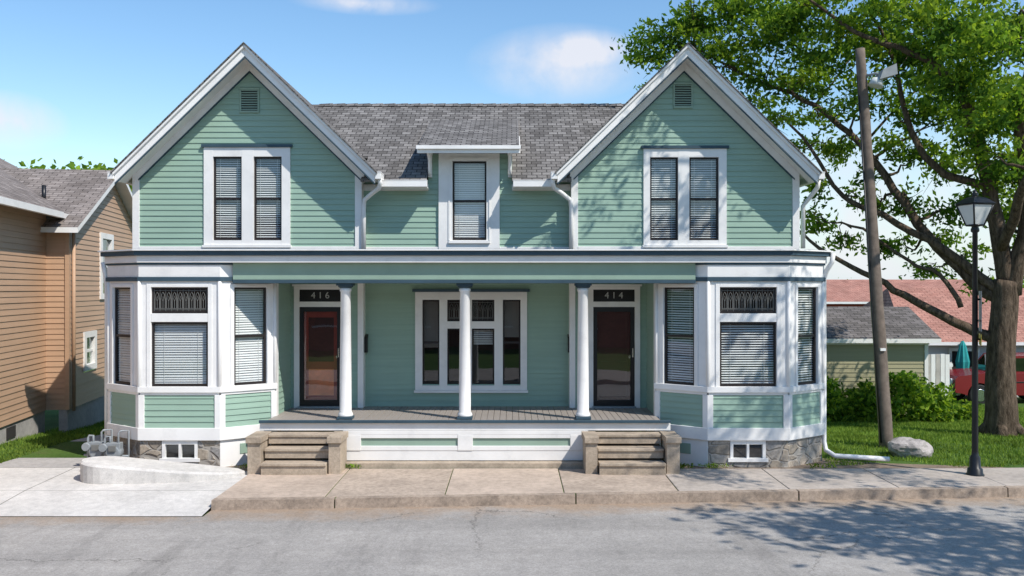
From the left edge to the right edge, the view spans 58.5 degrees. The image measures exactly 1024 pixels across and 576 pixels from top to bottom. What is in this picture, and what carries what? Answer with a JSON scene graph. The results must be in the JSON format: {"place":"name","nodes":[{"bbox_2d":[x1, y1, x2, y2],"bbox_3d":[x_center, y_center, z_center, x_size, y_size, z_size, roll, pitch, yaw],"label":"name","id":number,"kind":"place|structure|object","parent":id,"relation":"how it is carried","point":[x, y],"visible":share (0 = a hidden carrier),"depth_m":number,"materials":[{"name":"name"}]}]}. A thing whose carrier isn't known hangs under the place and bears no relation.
{"place":"outdoors","nodes":[
{"label":"outdoors","id":0,"kind":"place"},
{"bbox_2d":[0,421,103,462],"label":"grass","id":1,"kind":"structure","parent":0,"point":[44,438],"depth_m":18.39,"materials":[{"name":"green plant"}]},
{"bbox_2d":[0,434,109,466],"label":"driveway","id":2,"kind":"structure","parent":0,"point":[45,462],"depth_m":15.95,"materials":[{"name":"concrete"}]},
{"bbox_2d":[0,497,1023,575],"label":"road","id":3,"kind":"structure","parent":0,"point":[937,537],"depth_m":11.47,"materials":[{"name":"grey asphalt"}]},
{"bbox_2d":[0,337,1023,516],"bbox_3d":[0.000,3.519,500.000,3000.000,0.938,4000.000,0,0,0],"label":"ground","id":4,"kind":"structure","parent":0,"point":[70,449],"depth_m":16.95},
{"bbox_2d":[0,185,131,443],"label":"walls","id":5,"kind":"structure","parent":4,"relation":"on","point":[35,323],"depth_m":20.23,"materials":[{"name":"beige wood"}]},
{"bbox_2d":[0,158,131,246],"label":"roof","id":6,"kind":"structure","parent":5,"relation":"on","point":[66,200],"depth_m":21.71,"materials":[{"name":"grey"}]},
{"bbox_2d":[72,232,113,410],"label":"trim","id":7,"kind":"structure","parent":5,"relation":"attached to","point":[92,334],"depth_m":21.38,"materials":[{"name":"beige wood"}]},
{"bbox_2d":[81,429,129,457],"bbox_3d":[-6.900,2.726,15.504,0.804,0.647,0.328,0,0,0],"label":"gas meter","id":8,"kind":"object","parent":4,"relation":"on","point":[93,448],"visible":0.82,"depth_m":15.45,"materials":[{"name":"grey metal"}]},
{"bbox_2d":[0,468,246,515],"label":"driveway apron","id":9,"kind":"object","parent":4,"relation":"on","point":[111,503],"visible":0.67,"depth_m":13.60,"materials":[{"name":"concrete"}]},
{"bbox_2d":[80,456,245,490],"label":"concrete wall","id":10,"kind":"structure","parent":4,"relation":"on","point":[110,470],"depth_m":14.44,"materials":[{"name":"grey concrete"}]},
{"bbox_2d":[245,283,681,475],"bbox_3d":[-0.790,1.511,16.117,7.100,3.178,2.605,0,0,0],"label":"porch","id":11,"kind":"object","parent":4,"relation":"on","point":[464,434],"visible":0.94,"depth_m":15.58,"materials":[{"name":"white wood"}]},
{"bbox_2d":[110,431,821,466],"bbox_3d":[-0.815,2.950,19.850,12.550,0.800,8.700,0,0,0],"label":"foundation","id":12,"kind":"object","parent":4,"relation":"on","point":[695,452],"visible":0.32,"depth_m":15.53,"materials":[{"name":"stone"}]},
{"bbox_2d":[107,73,819,427],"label":"walls","id":13,"kind":"structure","parent":12,"relation":"on","point":[759,195],"depth_m":17.19,"materials":[{"name":"green wood"}]},
{"bbox_2d":[98,44,832,440],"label":"trim","id":14,"kind":"structure","parent":13,"relation":"attached to","point":[220,274],"depth_m":15.55,"materials":[{"name":"white paint"}]},
{"bbox_2d":[115,144,815,461],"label":"windows and doors","id":15,"kind":"structure","parent":13,"relation":"attached to","point":[614,347],"depth_m":17.20,"materials":[{"name":"white paint"}]},
{"bbox_2d":[118,159,812,457],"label":"windows","id":16,"kind":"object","parent":15,"relation":"attached to","point":[746,353],"visible":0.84,"depth_m":16.19,"materials":[{"name":"glass"}]},
{"bbox_2d":[102,42,829,250],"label":"roof","id":17,"kind":"structure","parent":13,"relation":"on","point":[385,139],"depth_m":18.84,"materials":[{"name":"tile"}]},
{"bbox_2d":[101,178,889,461],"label":"downspouts","id":18,"kind":"object","parent":13,"relation":"attached to","point":[570,202],"visible":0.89,"depth_m":16.12,"materials":[{"name":"white paint"}]},
{"bbox_2d":[4,156,1023,299],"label":"distant trees","id":19,"kind":"object","parent":4,"relation":"on","point":[72,165],"depth_m":59.93,"materials":[{"name":"green plant"}]},
{"bbox_2d":[236,462,841,468],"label":"weeds","id":20,"kind":"object","parent":4,"relation":"on","point":[708,466],"visible":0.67,"depth_m":15.37,"materials":[{"name":"green plant"}]},
{"bbox_2d":[228,458,1003,470],"bbox_3d":[0.650,3.043,15.800,15.700,0.002,1.200,0,0,0],"label":"dirt border","id":21,"kind":"object","parent":4,"relation":"on","point":[866,465],"visible":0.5,"depth_m":15.58,"materials":[{"name":"brown soil"}]},
{"bbox_2d":[211,486,1023,510],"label":"curb","id":22,"kind":"structure","parent":4,"relation":"on","point":[327,502],"depth_m":13.48,"materials":[{"name":"concrete"}]},
{"bbox_2d":[609,0,1023,435],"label":"shade tree","id":23,"kind":"object","parent":4,"relation":"on","point":[978,109],"visible":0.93,"depth_m":20.23,"materials":[{"name":"green plant"}]},
{"bbox_2d":[855,48,897,447],"bbox_3d":[7.003,-0.750,17.580,0.762,7.818,0.424,0,0,22],"label":"utility pole","id":24,"kind":"object","parent":4,"relation":"on","point":[884,416],"visible":0.98,"depth_m":17.55,"materials":[{"name":"brown wood"}]},
{"bbox_2d":[826,307,940,412],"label":"garage","id":25,"kind":"structure","parent":4,"relation":"on","point":[911,335],"depth_m":24.99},
{"bbox_2d":[826,370,957,422],"bbox_3d":[9.153,2.816,23.497,4.180,1.523,1.720,0,0,0],"label":"bush","id":26,"kind":"object","parent":4,"relation":"on","point":[926,401],"visible":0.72,"depth_m":22.97,"materials":[{"name":"green plant"}]},
{"bbox_2d":[826,280,967,306],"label":"long red building","id":27,"kind":"structure","parent":4,"relation":"on","point":[847,293],"depth_m":52.49,"materials":[{"name":"brown"}]},
{"bbox_2d":[887,437,932,457],"bbox_3d":[7.218,2.943,16.607,0.833,0.459,0.609,0,0,0],"label":"boulder","id":28,"kind":"object","parent":4,"relation":"on","point":[903,447],"visible":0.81,"depth_m":16.40,"materials":[{"name":"grey stone"}]},
{"bbox_2d":[928,354,952,395],"bbox_3d":[13.200,2.949,29.035,1.600,1.716,0.070,0,0,0],"label":"wooden fence","id":29,"kind":"object","parent":4,"relation":"on","point":[942,364],"visible":0.3,"depth_m":29.00,"materials":[{"name":"white wood"}]},
{"bbox_2d":[940,396,982,420],"bbox_3d":[11.509,3.175,23.911,1.308,0.822,1.080,0,0,0],"label":"bush","id":30,"kind":"object","parent":4,"relation":"on","point":[964,412],"visible":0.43,"depth_m":23.57,"materials":[{"name":"green plant"}]},
{"bbox_2d":[955,341,969,397],"bbox_3d":[16.215,2.910,32.900,0.500,2.021,0.500,0,0,0],"label":"patio umbrella","id":31,"kind":"object","parent":4,"relation":"on","point":[962,359],"visible":0.75,"depth_m":32.79,"materials":[{"name":"teal fabric"}]},
{"bbox_2d":[935,352,1023,403],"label":"parked suv","id":32,"kind":"object","parent":4,"relation":"on","point":[961,380],"visible":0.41,"depth_m":30.91,"materials":[{"name":"red paint"}]},
{"bbox_2d":[0,0,1023,279],"label":"sky","id":33,"kind":"structure","parent":0,"point":[88,79],"materials":[{"name":"blue"}]},
{"bbox_2d":[216,468,1023,497],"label":"sidewalk","id":34,"kind":"structure","parent":0,"point":[370,482],"depth_m":14.35,"materials":[{"name":"beige concrete"}]},
{"bbox_2d":[954,189,995,476],"bbox_3d":[7.521,0.721,14.850,0.438,4.658,0.438,0,0,-14],"label":"street lamp","id":35,"kind":"object","parent":34,"relation":"on","point":[974,210],"visible":1,"depth_m":14.81,"materials":[{"name":"black metal"}]},
{"bbox_2d":[978,291,981,345],"bbox_3d":[7.588,0.490,14.920,0.130,0.880,0.460,0,0,26],"label":"traffic sign","id":36,"kind":"object","parent":35,"relation":"attached to","point":[980,316],"visible":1,"depth_m":14.82,"materials":[{"name":"grey metal"}]},
{"bbox_2d":[822,403,1023,467],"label":"grass","id":37,"kind":"structure","parent":0,"point":[854,428],"depth_m":18.30,"materials":[{"name":"green plant"}]},
{"bbox_2d":[863,288,1023,396],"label":"red roofed house","id":38,"kind":"structure","parent":0,"point":[950,336],"depth_m":34.92,"materials":[{"name":"brown"}]}
]}

